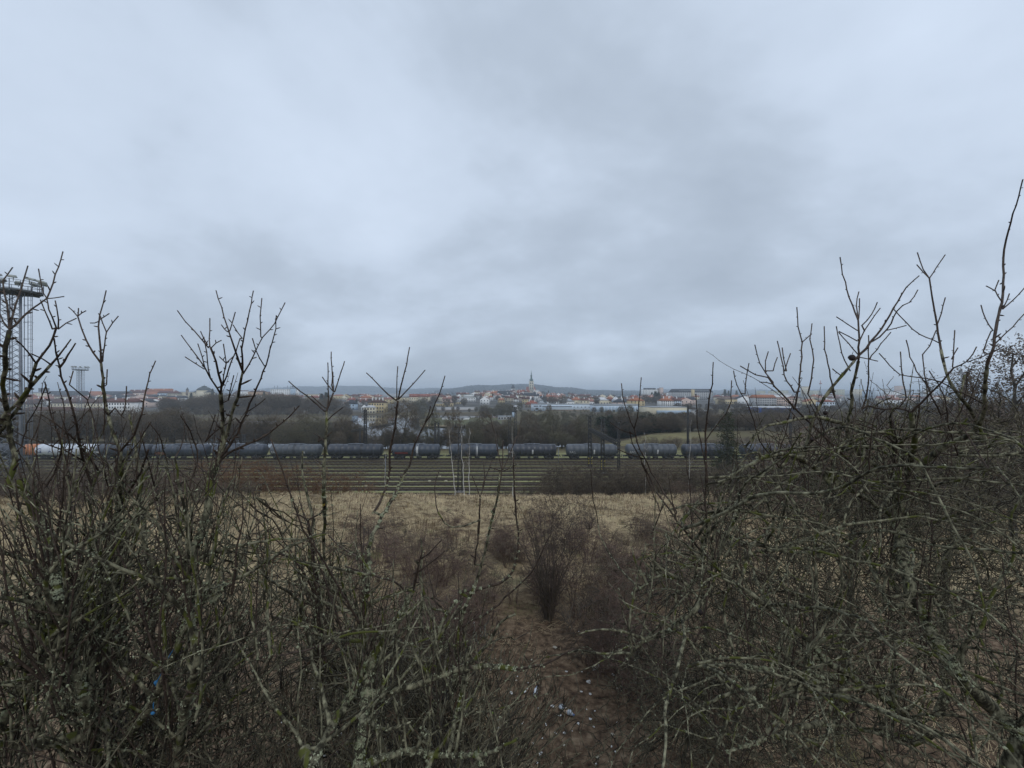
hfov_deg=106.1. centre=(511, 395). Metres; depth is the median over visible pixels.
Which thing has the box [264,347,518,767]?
sapling
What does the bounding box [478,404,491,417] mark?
bare tree
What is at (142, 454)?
tank wagon
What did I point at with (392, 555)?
twiggy shrub
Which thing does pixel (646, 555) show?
twiggy shrub
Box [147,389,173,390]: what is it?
house
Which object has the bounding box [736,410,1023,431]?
wood
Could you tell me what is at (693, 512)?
scrub bush
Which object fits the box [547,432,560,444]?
bare tree
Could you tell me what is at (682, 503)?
twiggy shrub
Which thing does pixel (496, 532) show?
twiggy shrub
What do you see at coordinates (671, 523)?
twiggy shrub
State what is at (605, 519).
dry grass
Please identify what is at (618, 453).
catenary mast
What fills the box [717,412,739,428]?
bare tree
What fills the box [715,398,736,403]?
house
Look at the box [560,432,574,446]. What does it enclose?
bare tree
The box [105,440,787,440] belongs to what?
overhead wire
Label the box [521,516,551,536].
twiggy shrub
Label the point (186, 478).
bare shrub
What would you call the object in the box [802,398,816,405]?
house
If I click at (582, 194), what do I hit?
sky
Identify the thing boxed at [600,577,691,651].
twiggy shrub
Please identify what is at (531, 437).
bare tree
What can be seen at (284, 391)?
apartment block
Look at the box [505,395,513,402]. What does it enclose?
house
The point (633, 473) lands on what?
bare shrub
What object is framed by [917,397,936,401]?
house
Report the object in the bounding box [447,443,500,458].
tank wagon
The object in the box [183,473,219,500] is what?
scrub bush
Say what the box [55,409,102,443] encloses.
bare tree
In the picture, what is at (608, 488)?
bare shrub
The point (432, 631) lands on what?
twiggy shrub
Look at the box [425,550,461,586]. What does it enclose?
twiggy shrub
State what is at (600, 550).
twiggy shrub
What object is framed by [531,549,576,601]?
twiggy shrub
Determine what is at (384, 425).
gantry beam
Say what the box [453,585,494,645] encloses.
twiggy shrub
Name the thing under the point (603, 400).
house
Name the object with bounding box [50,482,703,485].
railway track
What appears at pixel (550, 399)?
town tree
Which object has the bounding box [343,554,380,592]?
twiggy shrub
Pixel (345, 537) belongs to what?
twiggy shrub
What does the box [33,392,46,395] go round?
house
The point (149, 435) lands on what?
bare tree
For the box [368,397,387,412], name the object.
apartment block
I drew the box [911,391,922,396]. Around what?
apartment block
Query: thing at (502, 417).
boathouse
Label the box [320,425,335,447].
bare tree
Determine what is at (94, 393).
house
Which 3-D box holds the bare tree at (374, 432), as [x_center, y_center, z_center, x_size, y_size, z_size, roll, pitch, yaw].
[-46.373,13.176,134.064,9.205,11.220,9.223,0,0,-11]
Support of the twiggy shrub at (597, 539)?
on the ground at (508, 626)
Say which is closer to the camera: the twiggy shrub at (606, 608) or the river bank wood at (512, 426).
the twiggy shrub at (606, 608)
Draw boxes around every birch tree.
[445,424,459,494]
[456,426,468,494]
[464,427,474,494]
[508,426,517,494]
[638,433,649,495]
[682,422,695,493]
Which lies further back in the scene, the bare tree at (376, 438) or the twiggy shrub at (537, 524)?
the bare tree at (376, 438)
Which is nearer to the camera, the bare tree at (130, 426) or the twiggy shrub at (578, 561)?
the twiggy shrub at (578, 561)
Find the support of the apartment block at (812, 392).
on the ground at (508, 626)
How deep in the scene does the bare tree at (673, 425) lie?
154.32 m
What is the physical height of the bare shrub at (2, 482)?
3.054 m
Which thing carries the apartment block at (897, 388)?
on the ground at (508, 626)
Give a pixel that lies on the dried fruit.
(851, 357)
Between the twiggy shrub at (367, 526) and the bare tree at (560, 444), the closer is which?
the twiggy shrub at (367, 526)
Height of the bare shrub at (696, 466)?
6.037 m
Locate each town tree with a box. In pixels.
[443,399,450,405]
[451,395,457,404]
[460,398,466,405]
[548,397,556,403]
[558,395,567,403]
[593,396,599,403]
[717,398,725,405]
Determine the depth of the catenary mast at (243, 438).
111.06 m
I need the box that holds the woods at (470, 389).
[0,384,1023,396]
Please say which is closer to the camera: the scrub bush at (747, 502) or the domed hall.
the scrub bush at (747, 502)
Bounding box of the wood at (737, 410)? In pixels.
[667,402,1023,420]
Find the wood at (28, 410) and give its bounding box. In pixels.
[0,407,175,436]
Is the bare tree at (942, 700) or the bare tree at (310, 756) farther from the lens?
the bare tree at (942, 700)
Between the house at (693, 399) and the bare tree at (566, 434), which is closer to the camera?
the bare tree at (566, 434)
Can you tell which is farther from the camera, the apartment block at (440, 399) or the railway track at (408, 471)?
the apartment block at (440, 399)
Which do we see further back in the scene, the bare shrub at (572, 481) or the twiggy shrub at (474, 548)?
the bare shrub at (572, 481)
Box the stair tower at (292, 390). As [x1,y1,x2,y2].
[290,388,295,394]
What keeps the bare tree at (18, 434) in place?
on the ground at (508, 626)
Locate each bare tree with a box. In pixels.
[0,251,279,767]
[0,290,352,767]
[0,290,418,767]
[0,409,27,443]
[0,414,305,765]
[3,423,34,441]
[14,409,44,443]
[17,410,56,443]
[27,406,79,443]
[36,406,60,440]
[44,410,86,431]
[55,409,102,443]
[55,418,80,442]
[70,409,108,442]
[77,406,112,440]
[93,416,122,442]
[100,438,574,767]
[105,415,125,441]
[112,406,146,441]
[121,409,162,443]
[123,413,150,441]
[133,413,167,443]
[142,414,171,443]
[146,408,179,441]
[153,405,196,443]
[154,405,185,441]
[168,411,199,441]
[175,414,199,441]
[186,418,210,441]
[186,427,198,442]
[192,413,230,445]
[197,421,216,443]
[200,451,439,767]
[205,421,231,443]
[220,420,248,443]
[228,415,252,442]
[241,416,269,443]
[249,415,279,444]
[253,419,274,443]
[258,412,289,443]
[265,419,291,443]
[269,423,298,443]
[270,420,301,443]
[288,409,309,441]
[288,423,308,442]
[292,414,328,443]
[304,429,322,444]
[309,422,330,446]
[315,418,333,443]
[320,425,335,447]
[323,538,521,767]
[328,413,351,442]
[330,431,345,443]
[334,415,362,439]
[337,425,354,443]
[338,420,360,443]
[346,425,366,442]
[367,418,388,443]
[369,435,380,443]
[375,436,385,446]
[380,398,420,443]
[381,433,392,448]
[384,431,404,445]
[401,430,416,443]
[411,399,427,416]
[417,409,442,443]
[427,400,433,410]
[436,429,449,448]
[441,408,463,443]
[442,430,457,445]
[462,434,471,443]
[464,418,483,442]
[469,430,485,443]
[471,408,494,443]
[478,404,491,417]
[479,406,489,417]
[482,179,1023,767]
[492,407,497,415]
[492,425,506,448]
[492,437,503,445]
[494,401,506,415]
[496,428,505,445]
[496,431,513,448]
[502,416,518,442]
[503,403,513,415]
[513,435,525,443]
[515,423,527,435]
[516,402,522,410]
[519,411,540,439]
[520,433,535,442]
[524,430,538,442]
[539,433,553,443]
[540,407,560,440]
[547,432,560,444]
[557,432,569,448]
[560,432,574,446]
[568,416,583,442]
[570,435,579,443]
[572,413,593,440]
[577,437,587,443]
[580,432,589,442]
[592,430,600,442]
[594,474,815,767]
[608,412,635,437]
[613,412,645,437]
[617,406,625,414]
[625,405,633,413]
[634,419,651,432]
[638,418,653,434]
[642,415,662,433]
[653,416,669,432]
[655,416,672,431]
[662,415,681,432]
[666,400,1023,741]
[671,418,686,431]
[677,413,697,430]
[686,416,699,431]
[693,417,708,431]
[699,415,715,428]
[705,413,722,427]
[710,412,729,430]
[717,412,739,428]
[738,413,755,430]
[786,374,1023,718]
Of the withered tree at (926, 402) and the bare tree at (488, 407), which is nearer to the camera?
the withered tree at (926, 402)
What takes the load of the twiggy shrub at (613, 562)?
on the ground at (508, 626)
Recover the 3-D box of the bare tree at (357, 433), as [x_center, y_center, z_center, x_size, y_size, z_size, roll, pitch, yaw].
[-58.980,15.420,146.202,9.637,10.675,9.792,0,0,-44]
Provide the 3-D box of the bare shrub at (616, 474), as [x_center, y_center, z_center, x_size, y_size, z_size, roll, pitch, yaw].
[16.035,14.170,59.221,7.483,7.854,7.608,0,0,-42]
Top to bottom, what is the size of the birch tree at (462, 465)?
9.138 m
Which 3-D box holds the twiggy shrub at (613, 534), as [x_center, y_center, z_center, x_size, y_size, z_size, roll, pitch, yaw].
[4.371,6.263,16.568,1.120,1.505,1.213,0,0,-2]
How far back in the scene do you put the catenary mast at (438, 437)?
112.06 m
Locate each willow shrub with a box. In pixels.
[171,457,228,486]
[184,457,258,489]
[219,470,247,489]
[224,460,291,494]
[260,464,295,493]
[269,473,306,493]
[272,461,329,493]
[300,469,334,493]
[319,471,356,494]
[329,469,380,494]
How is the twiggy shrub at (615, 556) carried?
on the ground at (508, 626)
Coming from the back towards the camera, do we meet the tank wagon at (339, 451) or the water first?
the water
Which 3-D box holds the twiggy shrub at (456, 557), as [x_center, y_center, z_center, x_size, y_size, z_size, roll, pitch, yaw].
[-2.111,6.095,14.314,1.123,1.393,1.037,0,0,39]
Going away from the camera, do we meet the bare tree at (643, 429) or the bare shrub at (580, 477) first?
the bare shrub at (580, 477)
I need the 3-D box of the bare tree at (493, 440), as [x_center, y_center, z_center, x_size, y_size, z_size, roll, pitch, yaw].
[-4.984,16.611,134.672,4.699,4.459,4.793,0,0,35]
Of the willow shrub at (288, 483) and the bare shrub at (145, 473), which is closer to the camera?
the bare shrub at (145, 473)
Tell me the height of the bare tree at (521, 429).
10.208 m
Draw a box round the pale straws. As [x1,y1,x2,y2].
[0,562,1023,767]
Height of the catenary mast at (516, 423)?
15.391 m
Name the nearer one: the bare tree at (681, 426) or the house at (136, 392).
the bare tree at (681, 426)
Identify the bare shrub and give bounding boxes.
[0,461,45,494]
[0,474,23,498]
[1,467,50,493]
[8,466,62,493]
[50,469,82,486]
[76,462,130,484]
[97,468,133,494]
[126,461,163,490]
[140,465,163,492]
[165,462,202,484]
[170,471,196,489]
[494,484,508,495]
[505,482,527,495]
[519,483,535,495]
[522,472,561,495]
[534,483,548,494]
[535,474,555,494]
[536,475,563,495]
[539,457,585,494]
[542,464,570,495]
[542,466,583,495]
[558,468,584,494]
[559,466,592,495]
[561,464,603,493]
[577,475,600,493]
[578,469,607,494]
[579,477,610,495]
[582,458,621,495]
[584,465,621,494]
[596,480,611,494]
[599,463,635,495]
[607,466,638,493]
[613,457,666,495]
[613,479,639,494]
[618,464,653,494]
[621,467,647,494]
[626,460,662,494]
[637,459,683,495]
[651,462,688,493]
[659,457,695,492]
[660,465,694,491]
[676,465,716,491]
[677,470,708,493]
[677,473,695,492]
[686,470,715,492]
[688,462,725,491]
[702,465,734,490]
[709,459,749,493]
[728,462,751,490]
[752,431,814,489]
[779,421,854,482]
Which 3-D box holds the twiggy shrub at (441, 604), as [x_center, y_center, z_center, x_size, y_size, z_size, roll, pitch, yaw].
[-1.700,5.193,8.339,2.147,2.016,2.156,0,0,-26]
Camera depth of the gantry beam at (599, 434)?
81.65 m
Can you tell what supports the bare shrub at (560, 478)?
on the ground at (508, 626)
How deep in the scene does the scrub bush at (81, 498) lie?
30.73 m
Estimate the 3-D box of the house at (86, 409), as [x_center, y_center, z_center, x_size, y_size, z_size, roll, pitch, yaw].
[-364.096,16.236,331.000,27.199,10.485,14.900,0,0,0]
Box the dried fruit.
[848,353,855,360]
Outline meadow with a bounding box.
[605,432,706,445]
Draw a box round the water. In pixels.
[207,415,577,448]
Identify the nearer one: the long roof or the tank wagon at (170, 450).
the tank wagon at (170, 450)
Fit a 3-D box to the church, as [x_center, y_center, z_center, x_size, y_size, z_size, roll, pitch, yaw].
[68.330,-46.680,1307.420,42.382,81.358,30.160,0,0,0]
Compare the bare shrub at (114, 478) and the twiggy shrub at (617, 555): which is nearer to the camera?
the twiggy shrub at (617, 555)
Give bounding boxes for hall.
[196,386,210,396]
[459,394,475,401]
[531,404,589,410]
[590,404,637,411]
[747,406,798,412]
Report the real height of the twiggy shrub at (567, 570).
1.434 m
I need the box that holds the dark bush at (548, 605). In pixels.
[505,488,614,621]
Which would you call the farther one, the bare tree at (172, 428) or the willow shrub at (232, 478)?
the bare tree at (172, 428)
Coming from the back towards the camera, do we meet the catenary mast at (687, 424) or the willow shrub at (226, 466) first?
the catenary mast at (687, 424)
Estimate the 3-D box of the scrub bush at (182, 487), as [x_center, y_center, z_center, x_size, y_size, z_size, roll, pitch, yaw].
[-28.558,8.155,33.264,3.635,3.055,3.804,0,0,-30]
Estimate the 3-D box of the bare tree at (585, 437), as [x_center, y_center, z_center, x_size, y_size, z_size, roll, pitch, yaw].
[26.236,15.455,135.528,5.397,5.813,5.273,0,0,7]
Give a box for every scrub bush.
[0,481,8,500]
[2,474,53,496]
[29,473,66,502]
[30,477,80,505]
[41,471,113,507]
[73,476,101,502]
[126,472,193,504]
[135,472,173,503]
[147,477,174,510]
[159,474,206,504]
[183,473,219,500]
[187,483,225,503]
[219,479,257,498]
[663,481,684,498]
[669,481,695,495]
[679,498,701,523]
[724,491,774,516]
[744,478,804,510]
[778,478,843,515]
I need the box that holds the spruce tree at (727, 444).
[708,406,744,484]
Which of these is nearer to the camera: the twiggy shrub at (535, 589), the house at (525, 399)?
the twiggy shrub at (535, 589)
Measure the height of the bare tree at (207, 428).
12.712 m
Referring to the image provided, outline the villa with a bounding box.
[363,405,376,412]
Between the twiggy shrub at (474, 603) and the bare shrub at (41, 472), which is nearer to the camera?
the twiggy shrub at (474, 603)
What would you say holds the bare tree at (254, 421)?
on the ground at (508, 626)
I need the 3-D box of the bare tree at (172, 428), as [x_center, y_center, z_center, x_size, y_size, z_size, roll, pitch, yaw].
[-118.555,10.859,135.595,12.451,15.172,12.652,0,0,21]
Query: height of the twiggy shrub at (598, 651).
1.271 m
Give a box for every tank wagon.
[0,443,40,458]
[31,443,99,458]
[94,443,153,458]
[149,443,211,458]
[207,443,268,458]
[266,443,322,458]
[326,443,387,458]
[387,443,444,458]
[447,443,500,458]
[506,443,560,458]
[564,443,621,458]
[621,443,680,458]
[677,443,735,458]
[738,443,790,458]
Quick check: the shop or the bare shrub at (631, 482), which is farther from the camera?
the shop
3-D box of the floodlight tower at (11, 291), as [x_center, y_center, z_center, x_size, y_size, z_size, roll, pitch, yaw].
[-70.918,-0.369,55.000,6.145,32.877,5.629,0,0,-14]
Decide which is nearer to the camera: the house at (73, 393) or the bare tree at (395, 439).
the bare tree at (395, 439)
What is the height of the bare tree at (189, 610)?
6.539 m
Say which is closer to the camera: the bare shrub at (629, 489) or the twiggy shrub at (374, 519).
the twiggy shrub at (374, 519)
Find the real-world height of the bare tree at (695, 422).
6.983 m
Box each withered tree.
[866,418,921,490]
[906,370,944,506]
[913,418,968,498]
[918,333,1023,537]
[918,361,1023,526]
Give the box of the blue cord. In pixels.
[151,650,172,714]
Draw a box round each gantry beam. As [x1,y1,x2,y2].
[351,423,393,431]
[588,428,620,445]
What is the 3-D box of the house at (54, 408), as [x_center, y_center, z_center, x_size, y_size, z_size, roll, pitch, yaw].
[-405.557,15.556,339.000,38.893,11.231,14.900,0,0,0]
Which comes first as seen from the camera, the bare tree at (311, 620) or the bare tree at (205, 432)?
the bare tree at (311, 620)
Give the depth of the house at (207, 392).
872.00 m
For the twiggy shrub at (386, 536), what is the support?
on the ground at (508, 626)
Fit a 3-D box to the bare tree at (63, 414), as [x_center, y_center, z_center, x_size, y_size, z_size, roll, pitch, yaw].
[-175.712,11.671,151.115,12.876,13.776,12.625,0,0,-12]
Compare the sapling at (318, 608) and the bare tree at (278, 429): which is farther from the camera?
the bare tree at (278, 429)
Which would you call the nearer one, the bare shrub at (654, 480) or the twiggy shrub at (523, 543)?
the twiggy shrub at (523, 543)
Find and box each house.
[0,399,42,409]
[23,407,75,414]
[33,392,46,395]
[33,398,54,404]
[38,388,49,391]
[48,391,90,396]
[50,398,107,407]
[54,395,67,398]
[65,408,111,416]
[89,391,101,395]
[106,391,132,395]
[130,389,147,394]
[133,394,154,397]
[140,399,157,407]
[143,391,158,394]
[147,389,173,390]
[157,391,170,394]
[167,390,181,395]
[168,395,188,400]
[181,392,192,397]
[193,390,214,397]
[248,390,267,394]
[333,395,342,398]
[345,400,357,409]
[358,396,373,399]
[380,394,408,401]
[383,397,393,403]
[409,394,418,402]
[442,397,451,402]
[456,392,465,396]
[480,395,489,403]
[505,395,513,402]
[522,396,529,403]
[525,399,537,406]
[558,399,573,403]
[571,397,579,403]
[578,397,589,403]
[594,397,608,403]
[612,398,626,403]
[674,396,695,404]
[681,397,692,405]
[713,396,731,401]
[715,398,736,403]
[735,396,748,403]
[760,394,791,396]
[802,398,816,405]
[808,394,818,398]
[816,398,834,407]
[827,397,841,401]
[883,396,903,404]
[898,396,918,401]
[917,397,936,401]
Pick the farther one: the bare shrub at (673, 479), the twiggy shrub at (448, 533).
the bare shrub at (673, 479)
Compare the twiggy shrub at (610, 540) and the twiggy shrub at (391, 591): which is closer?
the twiggy shrub at (391, 591)
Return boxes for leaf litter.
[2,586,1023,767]
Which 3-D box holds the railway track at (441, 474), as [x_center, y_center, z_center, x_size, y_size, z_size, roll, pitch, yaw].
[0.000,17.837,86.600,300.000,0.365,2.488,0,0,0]
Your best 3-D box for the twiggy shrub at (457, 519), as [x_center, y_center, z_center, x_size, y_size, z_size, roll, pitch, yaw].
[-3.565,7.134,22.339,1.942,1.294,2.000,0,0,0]
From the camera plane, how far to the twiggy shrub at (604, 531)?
17.81 m
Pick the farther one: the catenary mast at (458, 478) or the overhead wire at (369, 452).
the overhead wire at (369, 452)
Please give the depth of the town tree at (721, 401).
510.41 m
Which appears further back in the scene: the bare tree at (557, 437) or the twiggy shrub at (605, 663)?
the bare tree at (557, 437)
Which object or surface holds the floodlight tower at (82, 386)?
on the ground at (508, 626)
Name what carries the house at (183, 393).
on the ground at (508, 626)
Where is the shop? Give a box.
[443,402,453,406]
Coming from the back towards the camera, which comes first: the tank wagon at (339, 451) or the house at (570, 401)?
the house at (570, 401)
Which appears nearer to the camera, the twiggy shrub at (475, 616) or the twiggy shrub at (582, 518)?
the twiggy shrub at (475, 616)
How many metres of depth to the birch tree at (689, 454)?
50.95 m
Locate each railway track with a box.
[0,458,1023,459]
[0,461,985,462]
[0,463,1019,465]
[0,473,918,476]
[1,466,1023,468]
[1,470,990,472]
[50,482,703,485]
[85,477,1017,480]
[215,487,913,490]
[276,493,646,495]
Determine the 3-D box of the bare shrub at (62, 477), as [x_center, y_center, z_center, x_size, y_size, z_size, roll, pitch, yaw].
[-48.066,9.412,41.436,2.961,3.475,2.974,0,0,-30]
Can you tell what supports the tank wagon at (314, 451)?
on the railway track at (408, 459)
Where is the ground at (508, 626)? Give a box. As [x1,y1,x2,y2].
[0,386,1023,767]
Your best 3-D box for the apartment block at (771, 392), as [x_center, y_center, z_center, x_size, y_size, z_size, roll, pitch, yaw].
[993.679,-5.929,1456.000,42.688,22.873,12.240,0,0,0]
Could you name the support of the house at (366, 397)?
on the ground at (508, 626)
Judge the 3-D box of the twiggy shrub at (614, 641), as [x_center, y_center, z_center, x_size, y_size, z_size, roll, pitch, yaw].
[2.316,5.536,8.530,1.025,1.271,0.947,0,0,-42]
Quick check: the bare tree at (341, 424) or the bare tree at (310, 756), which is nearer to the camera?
the bare tree at (310, 756)
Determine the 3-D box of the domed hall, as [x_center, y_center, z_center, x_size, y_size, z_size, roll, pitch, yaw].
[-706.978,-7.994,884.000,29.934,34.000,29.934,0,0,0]
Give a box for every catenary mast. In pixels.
[241,433,246,457]
[359,428,360,456]
[362,408,367,457]
[434,422,435,443]
[437,423,439,457]
[455,424,464,492]
[507,417,510,457]
[514,407,516,443]
[587,416,592,465]
[599,417,606,470]
[616,420,621,479]
[687,405,688,443]
[789,408,792,442]
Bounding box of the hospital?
[641,388,657,395]
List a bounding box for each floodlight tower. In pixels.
[0,274,47,477]
[71,366,89,412]
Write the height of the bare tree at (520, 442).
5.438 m
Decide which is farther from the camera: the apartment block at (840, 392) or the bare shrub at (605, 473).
the apartment block at (840, 392)
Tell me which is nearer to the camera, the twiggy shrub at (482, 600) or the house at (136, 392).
the twiggy shrub at (482, 600)
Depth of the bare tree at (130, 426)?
147.81 m
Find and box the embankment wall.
[436,407,475,409]
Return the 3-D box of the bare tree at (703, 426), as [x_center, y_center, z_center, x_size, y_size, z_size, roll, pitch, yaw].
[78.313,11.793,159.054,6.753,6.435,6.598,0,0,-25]
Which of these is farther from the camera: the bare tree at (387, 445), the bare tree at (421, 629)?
the bare tree at (387, 445)
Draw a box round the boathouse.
[498,416,511,419]
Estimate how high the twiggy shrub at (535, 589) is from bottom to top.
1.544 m
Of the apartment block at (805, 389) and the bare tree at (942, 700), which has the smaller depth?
the bare tree at (942, 700)
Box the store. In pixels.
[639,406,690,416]
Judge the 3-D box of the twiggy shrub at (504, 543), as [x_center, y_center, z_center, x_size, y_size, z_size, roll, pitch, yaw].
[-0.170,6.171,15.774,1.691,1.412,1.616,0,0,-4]
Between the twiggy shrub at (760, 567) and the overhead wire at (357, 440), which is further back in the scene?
the overhead wire at (357, 440)
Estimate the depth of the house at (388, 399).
656.73 m
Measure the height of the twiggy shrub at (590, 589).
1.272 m
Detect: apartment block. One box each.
[103,397,141,415]
[270,386,290,394]
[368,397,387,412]
[418,394,429,402]
[438,395,445,402]
[627,397,644,405]
[657,396,673,405]
[668,389,712,399]
[672,397,681,405]
[749,395,776,405]
[756,391,764,394]
[768,391,780,393]
[776,397,793,405]
[801,386,809,396]
[810,390,818,395]
[834,389,844,395]
[853,389,862,397]
[862,391,872,398]
[871,390,882,397]
[886,391,900,394]
[894,386,903,390]
[901,389,912,395]
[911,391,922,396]
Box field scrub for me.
[501,409,666,429]
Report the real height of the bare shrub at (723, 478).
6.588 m
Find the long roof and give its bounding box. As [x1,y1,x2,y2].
[442,417,469,419]
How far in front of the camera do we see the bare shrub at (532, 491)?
53.98 m
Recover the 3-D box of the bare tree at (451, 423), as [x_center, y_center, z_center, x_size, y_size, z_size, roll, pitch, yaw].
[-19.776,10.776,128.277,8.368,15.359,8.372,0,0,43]
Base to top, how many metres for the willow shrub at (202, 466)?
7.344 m
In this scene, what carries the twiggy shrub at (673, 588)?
on the ground at (508, 626)
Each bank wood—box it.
[155,392,352,416]
[453,423,592,430]
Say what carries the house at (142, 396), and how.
on the ground at (508, 626)
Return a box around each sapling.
[191,352,509,767]
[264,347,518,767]
[417,415,588,767]
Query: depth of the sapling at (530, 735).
3.81 m
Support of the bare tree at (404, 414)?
on the ground at (508, 626)
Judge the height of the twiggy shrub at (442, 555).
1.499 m
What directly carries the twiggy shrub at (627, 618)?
on the ground at (508, 626)
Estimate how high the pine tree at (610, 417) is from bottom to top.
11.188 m
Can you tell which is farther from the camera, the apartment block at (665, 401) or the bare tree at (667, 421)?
the apartment block at (665, 401)
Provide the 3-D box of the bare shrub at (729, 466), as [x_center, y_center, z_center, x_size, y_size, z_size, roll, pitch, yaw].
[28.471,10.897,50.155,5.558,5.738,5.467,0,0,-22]
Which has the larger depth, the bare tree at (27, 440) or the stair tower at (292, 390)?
the stair tower at (292, 390)
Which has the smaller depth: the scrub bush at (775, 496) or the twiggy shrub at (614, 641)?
the twiggy shrub at (614, 641)
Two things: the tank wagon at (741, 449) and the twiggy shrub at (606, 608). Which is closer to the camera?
the twiggy shrub at (606, 608)
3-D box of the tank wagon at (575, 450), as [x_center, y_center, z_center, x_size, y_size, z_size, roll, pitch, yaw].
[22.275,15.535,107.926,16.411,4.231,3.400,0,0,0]
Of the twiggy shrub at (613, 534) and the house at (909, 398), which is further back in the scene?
the house at (909, 398)
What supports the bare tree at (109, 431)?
on the ground at (508, 626)
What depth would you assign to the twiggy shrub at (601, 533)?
16.71 m
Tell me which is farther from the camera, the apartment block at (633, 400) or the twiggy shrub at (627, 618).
the apartment block at (633, 400)
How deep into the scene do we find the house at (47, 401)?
629.42 m
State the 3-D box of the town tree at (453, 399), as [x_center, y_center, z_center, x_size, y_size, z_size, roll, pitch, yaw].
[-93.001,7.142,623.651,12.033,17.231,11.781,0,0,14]
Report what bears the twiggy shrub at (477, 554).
on the ground at (508, 626)
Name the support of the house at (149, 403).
on the ground at (508, 626)
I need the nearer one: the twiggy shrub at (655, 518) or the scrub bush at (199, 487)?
the twiggy shrub at (655, 518)
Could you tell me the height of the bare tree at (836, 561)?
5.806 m
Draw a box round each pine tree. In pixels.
[593,416,615,437]
[598,416,614,437]
[604,414,621,438]
[618,421,637,437]
[641,414,660,432]
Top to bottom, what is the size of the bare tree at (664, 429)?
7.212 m
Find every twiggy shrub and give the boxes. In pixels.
[332,532,358,559]
[338,512,369,533]
[341,512,367,535]
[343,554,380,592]
[344,525,381,553]
[349,526,407,582]
[351,580,496,688]
[355,514,389,531]
[361,518,374,539]
[361,573,418,628]
[362,522,385,553]
[369,518,409,541]
[370,589,481,698]
[375,522,406,562]
[380,529,396,552]
[381,523,451,586]
[385,506,406,527]
[385,539,401,567]
[385,581,477,671]
[386,529,428,558]
[393,546,419,585]
[395,569,435,605]
[399,577,468,653]
[399,597,470,679]
[403,533,435,571]
[405,523,421,551]
[410,622,470,698]
[411,548,467,590]
[414,577,471,656]
[416,533,451,563]
[423,534,463,576]
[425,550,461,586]
[425,571,495,636]
[427,529,448,560]
[429,526,459,551]
[434,507,467,525]
[434,512,473,547]
[437,590,480,639]
[438,522,456,544]
[442,545,468,575]
[445,540,496,574]
[447,544,496,593]
[452,571,495,637]
[452,571,505,637]
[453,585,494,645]
[458,533,492,563]
[461,559,517,602]
[468,561,495,601]
[477,566,501,601]
[479,531,522,560]
[481,526,507,544]
[482,507,502,524]
[482,530,507,555]
[490,532,508,559]
[491,522,543,560]
[491,528,526,561]
[492,516,515,537]
[492,535,522,567]
[498,564,527,605]
[510,532,538,558]
[517,557,551,594]
[520,557,570,603]
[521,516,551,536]
[522,541,546,574]
[522,556,556,591]
[525,503,542,522]
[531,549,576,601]
[539,523,572,550]
[540,550,581,589]
[545,521,562,547]
[548,585,624,666]
[552,550,607,620]
[562,525,586,551]
[564,546,588,576]
[566,516,610,554]
[567,509,599,529]
[568,570,611,612]
[569,581,652,660]
[570,547,646,624]
[573,520,604,562]
[574,613,664,686]
[578,566,645,614]
[579,544,632,581]
[581,620,618,679]
[586,579,634,622]
[589,588,622,633]
[590,540,609,569]
[591,615,681,707]
[593,522,617,544]
[594,533,645,570]
[594,617,640,668]
[596,546,631,583]
[598,530,620,559]
[598,540,632,570]
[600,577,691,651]
[601,619,642,675]
[602,524,623,547]
[603,546,649,594]
[604,536,634,580]
[607,623,700,713]
[611,536,650,571]
[615,602,648,644]
[618,516,656,539]
[628,543,676,607]
[629,513,656,539]
[629,521,667,548]
[630,540,676,583]
[633,547,670,580]
[641,520,656,542]
[646,512,667,529]
[651,563,694,606]
[656,515,714,549]
[658,536,711,588]
[663,513,680,533]
[663,540,691,583]
[670,569,710,606]
[672,493,716,525]
[683,497,711,520]
[707,519,748,542]
[751,554,769,581]
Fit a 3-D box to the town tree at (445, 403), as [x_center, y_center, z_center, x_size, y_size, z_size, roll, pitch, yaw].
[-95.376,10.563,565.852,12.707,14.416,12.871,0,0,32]
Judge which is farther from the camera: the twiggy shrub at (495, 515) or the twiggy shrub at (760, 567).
the twiggy shrub at (495, 515)
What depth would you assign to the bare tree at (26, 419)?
138.65 m
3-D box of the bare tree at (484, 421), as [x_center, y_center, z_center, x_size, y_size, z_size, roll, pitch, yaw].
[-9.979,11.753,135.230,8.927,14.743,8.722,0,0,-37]
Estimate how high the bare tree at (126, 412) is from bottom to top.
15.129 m
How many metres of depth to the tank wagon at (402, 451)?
106.77 m
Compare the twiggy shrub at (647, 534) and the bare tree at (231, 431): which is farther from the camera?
the bare tree at (231, 431)
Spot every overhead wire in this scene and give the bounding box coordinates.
[46,452,812,452]
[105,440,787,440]
[203,442,698,442]
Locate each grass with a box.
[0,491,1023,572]
[422,418,501,424]
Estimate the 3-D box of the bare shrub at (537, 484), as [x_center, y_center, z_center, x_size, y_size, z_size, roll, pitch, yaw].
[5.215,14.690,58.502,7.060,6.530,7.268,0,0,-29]
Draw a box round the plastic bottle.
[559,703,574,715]
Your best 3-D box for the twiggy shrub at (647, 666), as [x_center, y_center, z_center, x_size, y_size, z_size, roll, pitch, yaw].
[2.951,5.373,7.522,2.131,1.378,2.070,0,0,-20]
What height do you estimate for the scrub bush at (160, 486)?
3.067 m
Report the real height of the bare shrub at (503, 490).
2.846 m
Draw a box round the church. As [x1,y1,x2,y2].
[526,372,538,392]
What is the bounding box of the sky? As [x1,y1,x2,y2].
[0,0,1023,393]
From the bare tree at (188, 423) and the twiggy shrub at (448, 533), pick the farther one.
the bare tree at (188, 423)
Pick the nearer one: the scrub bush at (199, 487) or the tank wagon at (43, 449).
the scrub bush at (199, 487)

